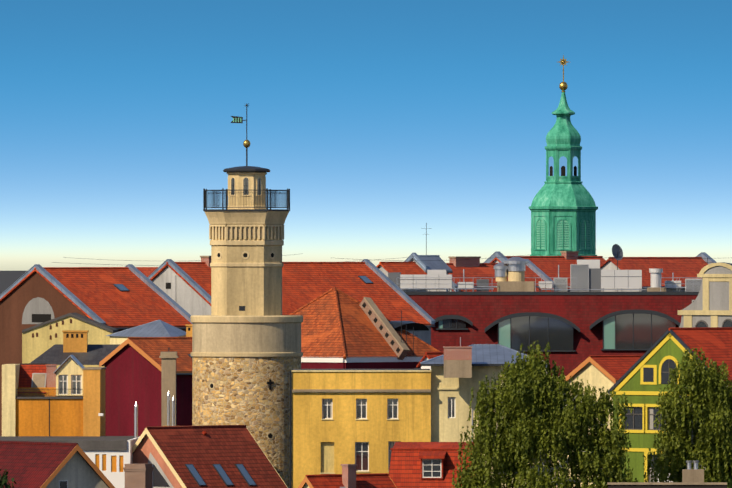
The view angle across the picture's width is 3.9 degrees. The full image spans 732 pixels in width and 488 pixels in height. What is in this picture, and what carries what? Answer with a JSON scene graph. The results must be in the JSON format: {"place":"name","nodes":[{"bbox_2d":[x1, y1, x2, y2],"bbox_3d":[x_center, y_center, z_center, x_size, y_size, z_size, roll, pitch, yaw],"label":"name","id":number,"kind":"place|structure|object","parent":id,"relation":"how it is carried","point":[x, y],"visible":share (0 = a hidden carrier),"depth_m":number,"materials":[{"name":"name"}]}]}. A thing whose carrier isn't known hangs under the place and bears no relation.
{"place":"outdoors","nodes":[
{"label":"outdoors","id":0,"kind":"place"},
{"bbox_2d":[0,271,26,293],"bbox_3d":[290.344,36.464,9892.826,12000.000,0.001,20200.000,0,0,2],"label":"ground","id":1,"kind":"structure","parent":0,"point":[8,279],"depth_m":12791.92,"materials":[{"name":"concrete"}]},
{"bbox_2d":[0,469,15,487],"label":"dark tree","id":2,"kind":"object","parent":1,"relation":"on","point":[3,480],"visible":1,"depth_m":725.93,"materials":[{"name":"green plant"}]},
{"bbox_2d":[2,355,106,435],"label":"house","id":3,"kind":"structure","parent":1,"relation":"on","point":[66,397],"depth_m":800.24,"materials":[{"name":"paint"}]},
{"bbox_2d":[22,313,117,362],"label":"pale yellow house","id":4,"kind":"structure","parent":1,"relation":"on","point":[38,340],"depth_m":866.31,"materials":[{"name":"paint"}]},
{"bbox_2d":[190,103,302,487],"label":"gate tower","id":5,"kind":"structure","parent":1,"relation":"on","point":[246,354],"depth_m":795.10,"materials":[{"name":"stone"}]},
{"bbox_2d":[147,256,434,344],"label":"building","id":6,"kind":"structure","parent":1,"relation":"on","point":[185,286],"depth_m":941.40,"materials":[{"name":"red tile"}]},
{"bbox_2d":[451,340,637,487],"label":"birch tree","id":7,"kind":"object","parent":1,"relation":"on","point":[546,422],"visible":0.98,"depth_m":737.83,"materials":[{"name":"green plant"}]},
{"bbox_2d":[607,460,726,487],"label":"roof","id":8,"kind":"structure","parent":1,"relation":"on","point":[693,478],"depth_m":731.88,"materials":[{"name":"concrete"}]},
{"bbox_2d":[643,347,731,487],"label":"birch tree","id":9,"kind":"object","parent":1,"relation":"on","point":[697,425],"visible":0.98,"depth_m":743.42,"materials":[{"name":"green plant"}]},
{"bbox_2d":[0,441,114,487],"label":"beige gable house","id":10,"kind":"structure","parent":0,"point":[26,464],"depth_m":740.76,"materials":[{"name":"tile"}]},
{"bbox_2d":[0,348,178,487],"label":"flat roof block","id":11,"kind":"structure","parent":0,"point":[110,457],"depth_m":786.13,"materials":[{"name":"white paint"}]},
{"bbox_2d":[0,264,191,435],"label":"orange roof house","id":12,"kind":"structure","parent":0,"point":[128,296],"depth_m":879.30,"materials":[{"name":"tile"}]},
{"bbox_2d":[31,320,191,370],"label":"slate roof","id":13,"kind":"structure","parent":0,"point":[80,348],"depth_m":839.46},
{"bbox_2d":[99,337,191,435],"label":"house","id":14,"kind":"structure","parent":0,"point":[132,371],"depth_m":829.92,"materials":[{"name":"paint"}]},
{"bbox_2d":[123,425,287,487],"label":"house","id":15,"kind":"structure","parent":0,"point":[218,456],"depth_m":785.04,"materials":[{"name":"tile"}]},
{"bbox_2d":[298,464,396,487],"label":"roof","id":16,"kind":"structure","parent":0,"point":[348,477],"depth_m":736.92,"materials":[{"name":"tile"}]},
{"bbox_2d":[0,0,731,270],"label":"sky","id":17,"kind":"structure","parent":0,"point":[381,121],"materials":[{"name":"blue"}]},
{"bbox_2d":[289,287,443,369],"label":"tiled roof","id":18,"kind":"structure","parent":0,"point":[340,329],"depth_m":846.18,"materials":[{"name":"orange-red roof tile"},{"name":"plaster"},{"name":"white paint"}]},
{"bbox_2d":[290,337,549,487],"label":"yellow house","id":19,"kind":"structure","parent":0,"point":[365,420],"depth_m":773.65,"materials":[{"name":"paint"}]},
{"bbox_2d":[136,223,716,291],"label":"roofs","id":20,"kind":"structure","parent":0,"point":[473,266],"depth_m":1045.07,"materials":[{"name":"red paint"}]},
{"bbox_2d":[53,254,712,265],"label":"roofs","id":21,"kind":"structure","parent":20,"relation":"attached to","point":[347,261],"depth_m":1010.80,"materials":[{"name":"grey metal"}]},
{"bbox_2d":[389,442,478,487],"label":"mansard house","id":22,"kind":"structure","parent":0,"point":[423,464],"depth_m":745.78,"materials":[{"name":"red tile"}]},
{"bbox_2d":[388,244,712,487],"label":"building","id":23,"kind":"structure","parent":0,"point":[581,321],"depth_m":981.43,"materials":[{"name":"tile"}]},
{"bbox_2d":[529,55,597,255],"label":"church steeple","id":24,"kind":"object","parent":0,"point":[563,207],"depth_m":1145.01,"materials":[{"name":"green metal"}]},
{"bbox_2d":[564,355,642,487],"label":"orange roof house","id":25,"kind":"structure","parent":0,"point":[606,372],"depth_m":797.00,"materials":[{"name":"beige paint"}]},
{"bbox_2d":[608,327,731,487],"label":"green gable house","id":26,"kind":"structure","parent":0,"point":[642,380],"depth_m":763.33,"materials":[{"name":"paint"}]},
{"bbox_2d":[678,262,731,327],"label":"gable","id":27,"kind":"structure","parent":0,"point":[710,305],"depth_m":902.08,"materials":[{"name":"grey paint"}]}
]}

